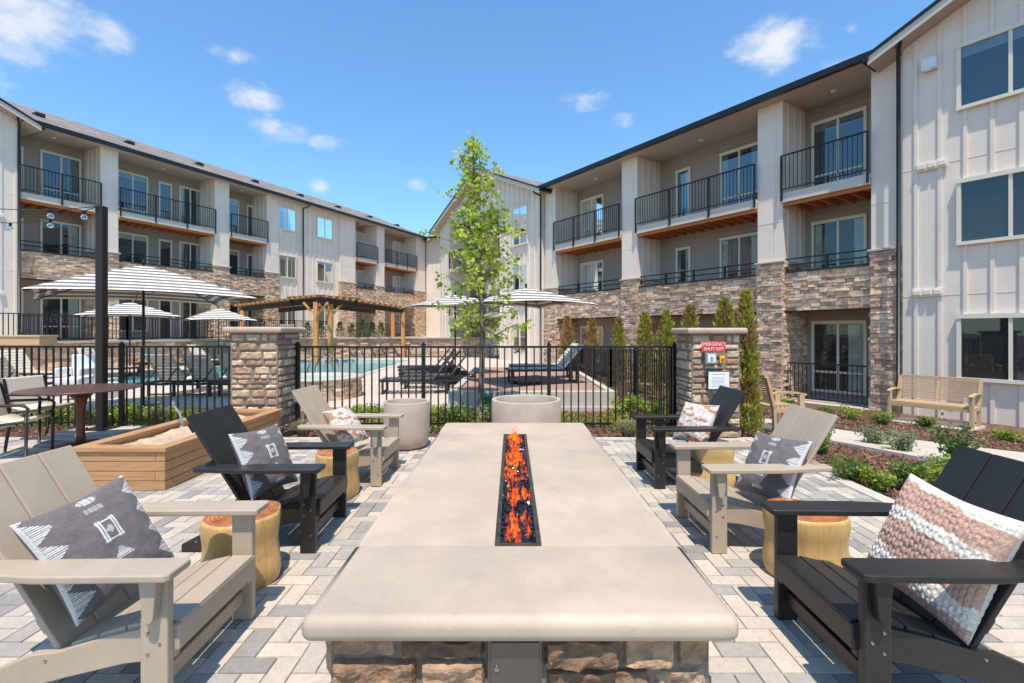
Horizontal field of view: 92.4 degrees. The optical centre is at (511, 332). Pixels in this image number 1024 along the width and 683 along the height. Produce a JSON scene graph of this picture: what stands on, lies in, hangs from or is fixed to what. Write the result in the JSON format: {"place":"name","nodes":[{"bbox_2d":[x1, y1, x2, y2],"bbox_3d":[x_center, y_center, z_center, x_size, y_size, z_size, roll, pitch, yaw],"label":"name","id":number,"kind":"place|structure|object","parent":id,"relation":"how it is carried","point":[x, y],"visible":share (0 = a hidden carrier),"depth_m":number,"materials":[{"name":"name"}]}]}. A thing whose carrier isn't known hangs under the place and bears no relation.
{"place":"outdoors","nodes":[
{"label":"outdoors","id":0,"kind":"place"},
{"bbox_2d":[11,339,478,370],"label":"terrace","id":1,"kind":"structure","parent":0,"point":[322,348],"depth_m":30.27,"materials":[{"name":"concrete"}]},
{"bbox_2d":[0,335,58,344],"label":"timber bench","id":2,"kind":"object","parent":1,"relation":"on","point":[28,339],"visible":1,"depth_m":15.30,"materials":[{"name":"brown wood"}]},
{"bbox_2d":[113,361,404,385],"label":"pool water","id":3,"kind":"structure","parent":0,"point":[353,366],"depth_m":21.78,"materials":[{"name":"teal liquid"}]},
{"bbox_2d":[0,0,934,235],"label":"sky","id":4,"kind":"structure","parent":0,"point":[365,106],"materials":[{"name":"blue"}]},
{"bbox_2d":[0,440,1023,682],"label":"patio","id":5,"kind":"structure","parent":0,"point":[268,643],"depth_m":2.75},
{"bbox_2d":[0,383,55,456],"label":"dining chair","id":6,"kind":"object","parent":5,"relation":"on","point":[8,419],"visible":0.97,"depth_m":6.07,"materials":[{"name":"brown metal"}]},
{"bbox_2d":[1,375,75,442],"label":"dining chair","id":7,"kind":"object","parent":5,"relation":"on","point":[12,384],"visible":0.62,"depth_m":6.88,"materials":[{"name":"white fabric"}]},
{"bbox_2d":[11,383,141,447],"bbox_3d":[-5.750,1.120,6.550,1.310,0.748,1.310,0,0,0],"label":"dining table","id":8,"kind":"object","parent":5,"relation":"on","point":[79,394],"visible":0.94,"depth_m":6.50,"materials":[{"name":"laminate"}]},
{"bbox_2d":[0,445,268,682],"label":"adirondack chair","id":9,"kind":"object","parent":5,"relation":"on","point":[162,620],"visible":0.91,"depth_m":2.03,"materials":[{"name":"beige wood"}]},
{"bbox_2d":[10,475,174,626],"bbox_3d":[-1.822,0.936,2.179,0.178,0.480,0.480,-31,2,11],"label":"throw pillow","id":10,"kind":"object","parent":9,"relation":"on","point":[110,520],"visible":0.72,"depth_m":2.10,"materials":[{"name":"fabric"}]},
{"bbox_2d":[73,409,282,490],"bbox_3d":[-3.720,1.294,5.810,0.920,0.408,2.380,0,0,0],"label":"sandbox","id":11,"kind":"object","parent":5,"relation":"on","point":[164,456],"visible":0.52,"depth_m":4.72,"materials":[{"name":"brown wood"}]},
{"bbox_2d":[199,500,280,590],"bbox_3d":[-1.621,1.295,2.977,0.421,0.406,0.486,0,0,0],"label":"stump table","id":12,"kind":"object","parent":5,"relation":"on","point":[215,532],"visible":0.51,"depth_m":2.86,"materials":[{"name":"beige wood"}]},
{"bbox_2d":[182,404,354,552],"bbox_3d":[-1.777,1.037,3.660,0.965,0.923,0.830,0,0,-1],"label":"adirondack chair","id":13,"kind":"object","parent":5,"relation":"on","point":[311,503],"visible":0.8,"depth_m":3.44,"materials":[{"name":"black wood"}]},
{"bbox_2d":[228,424,297,499],"bbox_3d":[-1.801,0.927,3.582,0.179,0.480,0.480,-25,-7,11],"label":"throw pillow","id":14,"kind":"object","parent":13,"relation":"on","point":[267,445],"visible":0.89,"depth_m":3.47,"materials":[{"name":"fabric"}]},
{"bbox_2d":[315,447,359,500],"bbox_3d":[-1.615,1.295,4.500,0.398,0.406,0.432,0,0,0],"label":"stump table","id":15,"kind":"object","parent":5,"relation":"on","point":[324,457],"visible":0.56,"depth_m":4.41,"materials":[{"name":"beige wood"}]},
{"bbox_2d":[289,385,403,486],"bbox_3d":[-1.697,1.037,5.110,0.965,0.923,0.830,0,0,1],"label":"adirondack chair","id":16,"kind":"object","parent":5,"relation":"on","point":[376,451],"visible":0.77,"depth_m":4.92,"materials":[{"name":"beige wood"}]},
{"bbox_2d":[322,405,368,442],"bbox_3d":[-1.696,0.959,5.027,0.169,0.440,0.440,-38,-7,9],"label":"throw pillow","id":17,"kind":"object","parent":16,"relation":"on","point":[345,415],"visible":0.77,"depth_m":4.92,"materials":[{"name":"fabric"}]},
{"bbox_2d":[383,398,429,449],"bbox_3d":[-1.375,1.198,6.420,0.590,0.600,0.590,0,0,0],"label":"round planter","id":18,"kind":"object","parent":5,"relation":"on","point":[414,425],"visible":0.8,"depth_m":6.19,"materials":[{"name":"concrete"}]},
{"bbox_2d":[302,423,738,682],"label":"fire table","id":19,"kind":"object","parent":5,"relation":"on","point":[602,579],"visible":1,"depth_m":1.80,"materials":[{"name":"concrete"}]},
{"bbox_2d":[491,642,538,682],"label":"access door","id":20,"kind":"structure","parent":19,"relation":"in","point":[511,662],"depth_m":1.63,"materials":[{"name":"metal"}]},
{"bbox_2d":[500,436,535,542],"bbox_3d":[0.026,0.967,3.306,0.194,0.067,2.316,0,0,0],"label":"fire glass","id":21,"kind":"object","parent":19,"relation":"in","point":[517,505],"visible":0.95,"depth_m":2.80,"materials":[{"name":"black"}]},
{"bbox_2d":[492,394,560,422],"bbox_3d":[0.190,1.193,6.550,0.920,0.610,0.920,0,0,0],"label":"round planter","id":22,"kind":"object","parent":5,"relation":"on","point":[525,408],"visible":0.59,"depth_m":6.20,"materials":[{"name":"concrete"}]},
{"bbox_2d":[631,385,745,488],"bbox_3d":[1.798,1.037,5.035,0.965,0.923,0.830,0,0,-1],"label":"adirondack chair","id":23,"kind":"object","parent":5,"relation":"on","point":[658,452],"visible":0.77,"depth_m":4.79,"materials":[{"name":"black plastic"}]},
{"bbox_2d":[672,401,719,441],"bbox_3d":[1.884,0.932,5.044,0.169,0.440,0.440,32,-16,-23],"label":"throw pillow","id":24,"kind":"object","parent":23,"relation":"on","point":[692,414],"visible":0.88,"depth_m":4.96,"materials":[{"name":"fabric"}]},
{"bbox_2d":[688,438,735,487],"bbox_3d":[1.988,1.295,4.901,0.423,0.406,0.494,0,0,0],"label":"stump table","id":25,"kind":"object","parent":5,"relation":"on","point":[714,456],"visible":0.27,"depth_m":4.70,"materials":[{"name":"beige wood"}]},
{"bbox_2d":[669,404,837,553],"bbox_3d":[1.782,1.037,3.668,0.965,0.923,0.830,0,0,-1],"label":"adirondack chair","id":26,"kind":"object","parent":5,"relation":"on","point":[718,501],"visible":0.77,"depth_m":3.47,"materials":[{"name":"beige wood"}]},
{"bbox_2d":[735,431,811,498],"bbox_3d":[1.872,0.968,3.539,0.178,0.480,0.480,30,-11,-14],"label":"throw pillow","id":27,"kind":"object","parent":26,"relation":"on","point":[766,448],"visible":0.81,"depth_m":3.44,"materials":[{"name":"fabric"}]},
{"bbox_2d":[762,498,850,575],"bbox_3d":[1.814,1.295,3.026,0.474,0.406,0.465,0,0,0],"label":"stump table","id":28,"kind":"object","parent":5,"relation":"on","point":[823,538],"visible":0.52,"depth_m":2.83,"materials":[{"name":"beige wood"}]},
{"bbox_2d":[760,445,1023,682],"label":"adirondack chair","id":29,"kind":"object","parent":5,"relation":"on","point":[865,620],"visible":0.85,"depth_m":2.02,"materials":[{"name":"black plastic"}]},
{"bbox_2d":[867,473,1023,644],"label":"throw pillow","id":30,"kind":"object","parent":29,"relation":"on","point":[924,519],"visible":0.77,"depth_m":2.08,"materials":[{"name":"fabric"}]},
{"bbox_2d":[0,376,1023,498],"bbox_3d":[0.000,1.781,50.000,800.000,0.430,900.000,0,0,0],"label":"ground","id":31,"kind":"structure","parent":0,"point":[989,426],"depth_m":8.40,"materials":[{"name":"brown soil"}]},
{"bbox_2d":[54,206,144,436],"bbox_3d":[-6.267,-0.160,7.500,0.900,3.520,0.600,0,0,0],"label":"light post","id":32,"kind":"object","parent":31,"relation":"on","point":[101,427],"visible":0.83,"depth_m":7.45,"materials":[{"name":"black metal"}]},
{"bbox_2d":[0,341,230,426],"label":"pool fence","id":33,"kind":"object","parent":31,"relation":"on","point":[121,421],"visible":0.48,"depth_m":7.71,"materials":[{"name":"black metal"}]},
{"bbox_2d":[0,98,425,340],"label":"apartment building","id":34,"kind":"structure","parent":31,"relation":"on","point":[256,239],"depth_m":25.99,"materials":[{"name":"beige paint"}]},
{"bbox_2d":[40,299,80,337],"bbox_3d":[-20.064,-0.770,21.852,0.095,2.250,1.440,0,0,25],"label":"sliding door","id":35,"kind":"structure","parent":34,"relation":"in","point":[51,306],"depth_m":21.84,"materials":[{"name":"beige"}]},
{"bbox_2d":[40,219,80,255],"bbox_3d":[-20.064,-3.770,21.852,0.095,2.250,1.440,0,0,25],"label":"sliding door","id":36,"kind":"structure","parent":34,"relation":"in","point":[62,233],"depth_m":21.84,"materials":[{"name":"beige glass"}]},
{"bbox_2d":[40,149,80,202],"bbox_3d":[-20.064,-6.770,21.852,0.095,2.250,1.440,0,0,25],"label":"sliding door","id":37,"kind":"structure","parent":34,"relation":"in","point":[51,161],"depth_m":21.81,"materials":[{"name":"beige"}]},
{"bbox_2d":[118,231,147,262],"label":"sliding door","id":38,"kind":"structure","parent":34,"relation":"in","point":[130,243],"depth_m":24.38,"materials":[{"name":"beige glass"}]},
{"bbox_2d":[118,169,147,213],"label":"sliding door","id":39,"kind":"structure","parent":34,"relation":"in","point":[128,180],"depth_m":24.41,"materials":[{"name":"beige"}]},
{"bbox_2d":[158,181,171,220],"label":"balcony door","id":40,"kind":"structure","parent":34,"relation":"in","point":[164,189],"depth_m":25.81,"materials":[{"name":"beige"}]},
{"bbox_2d":[179,302,198,338],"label":"sliding door","id":41,"kind":"structure","parent":34,"relation":"in","point":[186,309],"depth_m":26.88,"materials":[{"name":"beige"}]},
{"bbox_2d":[179,241,199,268],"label":"sliding door","id":42,"kind":"structure","parent":34,"relation":"in","point":[188,251],"depth_m":26.88,"materials":[{"name":"beige"}]},
{"bbox_2d":[179,185,199,225],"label":"sliding door","id":43,"kind":"structure","parent":34,"relation":"in","point":[189,195],"depth_m":26.91,"materials":[{"name":"beige"}]},
{"bbox_2d":[278,253,296,278],"bbox_3d":[-14.254,-4.160,31.141,0.095,1.470,1.370,0,0,25],"label":"window","id":44,"kind":"structure","parent":34,"relation":"in","point":[282,257],"depth_m":31.24,"materials":[{"name":"beige glass"}]},
{"bbox_2d":[278,205,296,232],"bbox_3d":[-14.254,-7.160,31.141,0.095,1.470,1.370,0,0,25],"label":"window","id":45,"kind":"structure","parent":34,"relation":"in","point":[288,216],"depth_m":31.22,"materials":[{"name":"beige"}]},
{"bbox_2d":[316,260,332,282],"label":"window","id":46,"kind":"structure","parent":34,"relation":"in","point":[324,269],"depth_m":33.90,"materials":[{"name":"beige glass"}]},
{"bbox_2d":[316,216,332,240],"bbox_3d":[-12.929,-7.160,33.928,0.085,1.470,1.440,0,0,25],"label":"window","id":47,"kind":"structure","parent":34,"relation":"in","point":[324,226],"depth_m":33.90,"materials":[{"name":"beige"}]},
{"bbox_2d":[222,327,305,436],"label":"stone pillar","id":48,"kind":"structure","parent":31,"relation":"on","point":[262,375],"depth_m":7.09,"materials":[{"name":"stone"}]},
{"bbox_2d":[11,358,620,411],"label":"pool deck","id":49,"kind":"structure","parent":31,"relation":"on","point":[330,403],"depth_m":12.00,"materials":[{"name":"beige concrete"}]},
{"bbox_2d":[0,349,70,376],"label":"sun lounger","id":50,"kind":"object","parent":49,"relation":"on","point":[20,364],"visible":0.39,"depth_m":14.24,"materials":[{"name":"white plastic"}]},
{"bbox_2d":[55,348,117,399],"bbox_3d":[-9.546,0.926,11.025,0.900,1.147,0.750,0,0,0],"label":"pool lift","id":51,"kind":"object","parent":49,"relation":"on","point":[79,371],"visible":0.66,"depth_m":11.00,"materials":[{"name":"white plastic"}]},
{"bbox_2d":[74,299,178,375],"bbox_3d":[-13.230,0.178,17.000,2.750,2.645,2.750,0,0,-38],"label":"striped umbrella","id":52,"kind":"object","parent":49,"relation":"on","point":[129,309],"visible":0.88,"depth_m":16.68,"materials":[{"name":"fabric"}]},
{"bbox_2d":[23,260,254,409],"bbox_3d":[-7.129,0.051,9.500,3.200,2.899,3.200,0,0,-42],"label":"striped umbrella","id":53,"kind":"object","parent":49,"relation":"on","point":[143,282],"visible":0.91,"depth_m":9.24,"materials":[{"name":"fabric"}]},
{"bbox_2d":[136,354,220,396],"bbox_3d":[-8.113,1.003,12.100,0.690,0.988,1.950,0,0,6],"label":"sun lounger","id":54,"kind":"object","parent":49,"relation":"on","point":[166,366],"visible":0.5,"depth_m":11.54,"materials":[{"name":"grey metal"}]},
{"bbox_2d":[172,354,230,396],"bbox_3d":[-7.275,1.003,12.100,0.690,0.988,1.950,0,0,6],"label":"sun lounger","id":55,"kind":"object","parent":49,"relation":"on","point":[203,366],"visible":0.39,"depth_m":11.52,"materials":[{"name":"grey metal"}]},
{"bbox_2d":[180,306,257,365],"bbox_3d":[-13.143,0.159,22.000,2.550,2.681,2.550,0,0,-42],"label":"striped umbrella","id":56,"kind":"object","parent":49,"relation":"on","point":[218,313],"visible":0.97,"depth_m":21.59,"materials":[{"name":"fabric"}]},
{"bbox_2d":[48,359,417,386],"bbox_3d":[-9.050,1.640,19.950,7.900,0.320,13.300,0,0,0],"label":"pool coping","id":57,"kind":"object","parent":49,"relation":"on","point":[219,366],"visible":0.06,"depth_m":21.13,"materials":[{"name":"concrete"}]},
{"bbox_2d":[0,337,479,375],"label":"retaining wall","id":58,"kind":"structure","parent":49,"relation":"on","point":[395,341],"depth_m":27.25,"materials":[{"name":"stone"}]},
{"bbox_2d":[0,313,327,339],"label":"pool fence","id":59,"kind":"object","parent":58,"relation":"on","point":[127,329],"visible":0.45,"depth_m":19.91,"materials":[{"name":"black metal"}]},
{"bbox_2d":[234,294,409,362],"bbox_3d":[-10.823,-0.148,27.348,9.410,3.336,7.504,0,0,0],"label":"pergola","id":60,"kind":"object","parent":49,"relation":"on","point":[315,302],"visible":0.94,"depth_m":25.75,"materials":[{"name":"brown wood"}]},
{"bbox_2d":[301,372,363,400],"bbox_3d":[-4.550,1.261,11.500,2.080,0.482,2.080,0,0,0],"label":"spa","id":61,"kind":"object","parent":49,"relation":"on","point":[331,384],"visible":0.53,"depth_m":10.95,"materials":[{"name":"stone"}]},
{"bbox_2d":[380,354,459,393],"bbox_3d":[-2.250,1.015,12.200,1.950,0.964,0.690,0,0,-4],"label":"sun lounger","id":62,"kind":"object","parent":49,"relation":"on","point":[404,379],"visible":0.82,"depth_m":11.90,"materials":[{"name":"brown metal"}]},
{"bbox_2d":[399,291,512,383],"bbox_3d":[-1.677,0.140,14.500,2.500,2.720,2.500,0,0,-36],"label":"striped umbrella","id":63,"kind":"object","parent":49,"relation":"on","point":[448,300],"visible":0.62,"depth_m":14.48,"materials":[{"name":"fabric"}]},
{"bbox_2d":[461,367,601,389],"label":"raised terrace","id":64,"kind":"structure","parent":49,"relation":"on","point":[530,375],"depth_m":12.13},
{"bbox_2d":[460,283,597,384],"bbox_3d":[0.333,0.030,11.600,2.400,2.379,2.400,0,0,-30],"label":"striped umbrella","id":65,"kind":"object","parent":64,"relation":"on","point":[525,297],"visible":0.92,"depth_m":11.43,"materials":[{"name":"fabric"}]},
{"bbox_2d":[505,344,589,383],"bbox_3d":[0.850,0.752,11.900,1.950,0.930,0.690,0,0,-8],"label":"sun lounger","id":66,"kind":"object","parent":64,"relation":"on","point":[544,369],"visible":0.74,"depth_m":11.69,"materials":[{"name":"blue metal"}]},
{"bbox_2d":[0,406,653,431],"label":"ground cover","id":67,"kind":"object","parent":31,"relation":"on","point":[566,414],"visible":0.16,"depth_m":8.64,"materials":[{"name":"green plant"}]},
{"bbox_2d":[423,235,439,336],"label":"apartment building","id":68,"kind":"structure","parent":31,"relation":"on","point":[432,258],"depth_m":44.36,"materials":[{"name":"white"}]},
{"bbox_2d":[0,437,894,502],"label":"patio edging","id":69,"kind":"object","parent":31,"relation":"on","point":[877,496],"visible":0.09,"depth_m":6.84,"materials":[{"name":"concrete"}]},
{"bbox_2d":[433,401,479,421],"bbox_3d":[-0.965,1.406,8.362,0.811,0.464,0.660,0,0,-24],"label":"shrub","id":70,"kind":"object","parent":31,"relation":"on","point":[463,415],"visible":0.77,"depth_m":8.30,"materials":[{"name":"green plant"}]},
{"bbox_2d":[419,131,534,416],"bbox_3d":[-0.517,-1.035,8.844,1.851,5.178,1.758,0,0,43],"label":"young tree","id":71,"kind":"object","parent":31,"relation":"on","point":[491,258],"visible":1,"depth_m":8.83,"materials":[{"name":"green plant"}]},
{"bbox_2d":[295,341,676,432],"bbox_3d":[-0.400,0.873,7.620,5.907,1.455,0.067,0,0,0],"label":"pool fence","id":72,"kind":"object","parent":31,"relation":"on","point":[298,346],"visible":0.75,"depth_m":7.61,"materials":[{"name":"black metal"}]},
{"bbox_2d":[0,401,1023,499],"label":"mulch chips","id":73,"kind":"object","parent":31,"relation":"on","point":[992,444],"visible":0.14,"depth_m":7.97,"materials":[{"name":"brown wood"}]},
{"bbox_2d":[448,367,614,406],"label":"terrace kerb","id":74,"kind":"structure","parent":31,"relation":"on","point":[544,392],"depth_m":9.86,"materials":[{"name":"concrete"}]},
{"bbox_2d":[555,315,575,362],"bbox_3d":[2.302,0.417,20.664,1.041,2.327,1.166,0,0,0],"label":"conifer","id":75,"kind":"object","parent":31,"relation":"on","point":[566,326],"visible":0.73,"depth_m":20.51,"materials":[{"name":"green plant"}]},
{"bbox_2d":[609,316,627,383],"bbox_3d":[3.526,0.586,16.216,0.880,2.291,0.812,0,0,-36],"label":"conifer","id":76,"kind":"object","parent":31,"relation":"on","point":[619,330],"visible":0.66,"depth_m":16.12,"materials":[{"name":"green plant"}]},
{"bbox_2d":[632,311,657,389],"bbox_3d":[3.748,0.557,13.832,0.981,2.337,1.030,0,0,0],"label":"conifer","id":77,"kind":"object","parent":31,"relation":"on","point":[645,338],"visible":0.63,"depth_m":13.73,"materials":[{"name":"green plant"}]},
{"bbox_2d":[653,309,675,400],"bbox_3d":[3.794,0.556,11.961,0.807,2.285,0.919,0,0,0],"label":"conifer","id":78,"kind":"object","parent":31,"relation":"on","point":[667,336],"visible":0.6,"depth_m":11.93,"materials":[{"name":"green plant"}]},
{"bbox_2d":[671,328,747,437],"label":"stone pillar","id":79,"kind":"structure","parent":31,"relation":"on","point":[693,368],"depth_m":6.94,"materials":[{"name":"stone"}]},
{"bbox_2d":[707,371,729,389],"bbox_3d":[2.891,0.675,6.875,0.310,0.260,0.030,0,0,0],"label":"sign","id":80,"kind":"object","parent":79,"relation":"attached to","point":[716,380],"visible":0.91,"depth_m":6.86,"materials":[{"name":"white metal"}]},
{"bbox_2d":[429,0,1023,427],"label":"apartment building","id":81,"kind":"structure","parent":31,"relation":"on","point":[855,224],"depth_m":14.04,"materials":[{"name":"beige"}]},
{"bbox_2d":[512,323,527,361],"bbox_3d":[0.395,0.575,25.005,0.085,2.020,1.360,0,0,-34],"label":"window","id":82,"kind":"structure","parent":81,"relation":"in","point":[519,340],"depth_m":24.98,"materials":[{"name":"beige glass"}]},
{"bbox_2d":[512,263,527,290],"bbox_3d":[0.395,-2.425,25.005,0.085,2.020,1.360,0,0,-34],"label":"window","id":83,"kind":"structure","parent":81,"relation":"in","point":[521,268],"depth_m":24.95,"materials":[{"name":"beige"}]},
{"bbox_2d":[512,203,527,246],"bbox_3d":[0.395,-5.425,25.005,0.085,2.020,1.360,0,0,-34],"label":"window","id":84,"kind":"structure","parent":81,"relation":"in","point":[519,213],"depth_m":24.88,"materials":[{"name":"beige"}]},
{"bbox_2d":[580,260,603,291],"bbox_3d":[3.729,-2.275,22.909,0.085,2.020,1.530,0,0,-34],"label":"window","id":85,"kind":"structure","parent":81,"relation":"in","point":[593,271],"depth_m":22.90,"materials":[{"name":"beige"}]},
{"bbox_2d":[580,194,603,239],"bbox_3d":[3.729,-5.275,22.909,0.085,2.020,1.530,0,0,-34],"label":"window","id":86,"kind":"structure","parent":81,"relation":"in","point":[596,202],"depth_m":22.90,"materials":[{"name":"beige glass"}]},
{"bbox_2d":[675,246,690,281],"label":"balcony door","id":87,"kind":"structure","parent":81,"relation":"in","point":[683,254],"depth_m":18.78,"materials":[{"name":"beige glass"}]},
{"bbox_2d":[675,166,690,217],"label":"balcony door","id":88,"kind":"structure","parent":81,"relation":"in","point":[683,176],"depth_m":18.78,"materials":[{"name":"beige"}]},
{"bbox_2d":[719,232,757,277],"bbox_3d":[7.819,-2.210,16.880,0.095,2.250,1.460,0,0,-34],"label":"sliding door","id":89,"kind":"structure","parent":81,"relation":"in","point":[743,248],"depth_m":16.86,"materials":[{"name":"beige glass"}]},
{"bbox_2d":[719,141,757,206],"bbox_3d":[7.819,-5.210,16.880,0.095,2.250,1.460,0,0,-34],"label":"sliding door","id":90,"kind":"structure","parent":81,"relation":"in","point":[745,155],"depth_m":16.86,"materials":[{"name":"beige"}]},
{"bbox_2d":[811,320,866,395],"bbox_3d":[9.533,0.725,14.352,0.095,2.120,1.450,0,0,-34],"label":"sliding door","id":91,"kind":"structure","parent":81,"relation":"in","point":[844,342],"depth_m":14.32,"materials":[{"name":"beige"}]},
{"bbox_2d":[811,213,866,268],"bbox_3d":[9.533,-2.210,14.352,0.095,2.250,1.450,0,0,-34],"label":"sliding door","id":92,"kind":"structure","parent":81,"relation":"in","point":[847,233],"depth_m":14.32,"materials":[{"name":"blue glass"}]},
{"bbox_2d":[811,106,866,185],"bbox_3d":[9.533,-5.210,14.352,0.095,2.250,1.450,0,0,-34],"label":"sliding door","id":93,"kind":"structure","parent":81,"relation":"in","point":[854,121],"depth_m":14.32,"materials":[{"name":"blue glass"}]},
{"bbox_2d":[956,313,1023,384],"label":"window","id":94,"kind":"structure","parent":81,"relation":"in","point":[989,347],"depth_m":10.50,"materials":[{"name":"black"}]},
{"bbox_2d":[956,166,1023,245],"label":"window","id":95,"kind":"structure","parent":81,"relation":"in","point":[989,206],"depth_m":10.50,"materials":[{"name":"blue glass"}]},
{"bbox_2d":[956,20,1023,111],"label":"window","id":96,"kind":"structure","parent":81,"relation":"in","point":[989,66],"depth_m":10.50,"materials":[{"name":"blue glass"}]},
{"bbox_2d":[712,296,740,416],"bbox_3d":[3.827,0.495,8.835,0.820,2.301,0.815,0,0,0],"label":"conifer","id":97,"kind":"object","parent":31,"relation":"on","point":[724,317],"visible":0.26,"depth_m":8.72,"materials":[{"name":"green plant"}]},
{"bbox_2d":[734,288,766,436],"bbox_3d":[3.507,0.466,7.341,0.562,2.275,0.526,0,0,26],"label":"conifer","id":98,"kind":"object","parent":31,"relation":"on","point":[751,414],"visible":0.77,"depth_m":7.25,"materials":[{"name":"green plant"}]},
{"bbox_2d":[826,454,875,483],"bbox_3d":[3.470,1.432,5.020,0.455,0.329,0.484,0,0,26],"label":"shrub","id":99,"kind":"object","parent":31,"relation":"on","point":[851,472],"visible":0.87,"depth_m":4.99,"materials":[{"name":"green plant"}]},
{"bbox_2d":[853,417,899,443],"bbox_3d":[5.370,1.508,7.243,0.569,0.467,0.388,0,0,18],"label":"shrub","id":100,"kind":"object","parent":31,"relation":"on","point":[876,438],"visible":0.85,"depth_m":7.21,"materials":[{"name":"green plant"}]},
{"bbox_2d":[859,466,898,490],"bbox_3d":[3.623,1.472,4.876,0.341,0.300,0.314,0,0,31],"label":"shrub","id":101,"kind":"object","parent":31,"relation":"on","point":[875,481],"visible":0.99,"depth_m":4.82,"materials":[{"name":"green plant"}]},
{"bbox_2d":[879,429,920,450],"bbox_3d":[5.332,1.507,6.756,0.450,0.386,0.340,0,0,39],"label":"shrub","id":102,"kind":"object","parent":31,"relation":"on","point":[905,442],"visible":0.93,"depth_m":6.70,"materials":[{"name":"green plant"}]},
{"bbox_2d":[883,453,937,489],"bbox_3d":[3.959,1.423,4.931,0.441,0.420,0.457,0,0,0],"label":"shrub","id":103,"kind":"object","parent":31,"relation":"on","point":[904,473],"visible":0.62,"depth_m":4.85,"materials":[{"name":"green plant"}]},
{"bbox_2d":[920,451,950,485],"bbox_3d":[4.324,1.418,4.953,0.379,0.401,0.378,0,0,41],"label":"shrub","id":104,"kind":"object","parent":31,"relation":"on","point":[937,467],"visible":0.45,"depth_m":4.99,"materials":[{"name":"green plant"}]},
{"bbox_2d":[892,416,985,430],"bbox_3d":[8.557,1.931,9.990,0.900,0.170,1.400,0,0,-34],"label":"bench pad","id":105,"kind":"object","parent":31,"relation":"on","point":[944,423],"visible":0.07,"depth_m":9.92,"materials":[{"name":"concrete"}]},
{"bbox_2d":[886,374,982,429],"bbox_3d":[8.591,1.389,10.013,0.717,0.936,1.365,0,0,-34],"label":"garden bench","id":106,"kind":"object","parent":105,"relation":"on","point":[972,408],"visible":0.94,"depth_m":10.00,"materials":[{"name":"brown wood"}]},
{"bbox_2d":[927,411,989,460],"bbox_3d":[5.508,1.372,6.068,0.639,0.746,0.475,0,0,0],"label":"rose bush","id":107,"kind":"object","parent":31,"relation":"on","point":[951,445],"visible":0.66,"depth_m":6.07,"materials":[{"name":"green plant"}]},
{"bbox_2d":[754,418,1023,462],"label":"path","id":108,"kind":"structure","parent":0,"point":[847,438],"depth_m":7.01,"materials":[{"name":"concrete"}]},
{"bbox_2d":[747,374,806,431],"bbox_3d":[4.405,1.166,8.284,0.717,0.936,0.685,0,0,-6],"label":"garden armchair","id":109,"kind":"object","parent":108,"relation":"on","point":[775,404],"visible":0.52,"depth_m":7.98,"materials":[{"name":"brown wood"}]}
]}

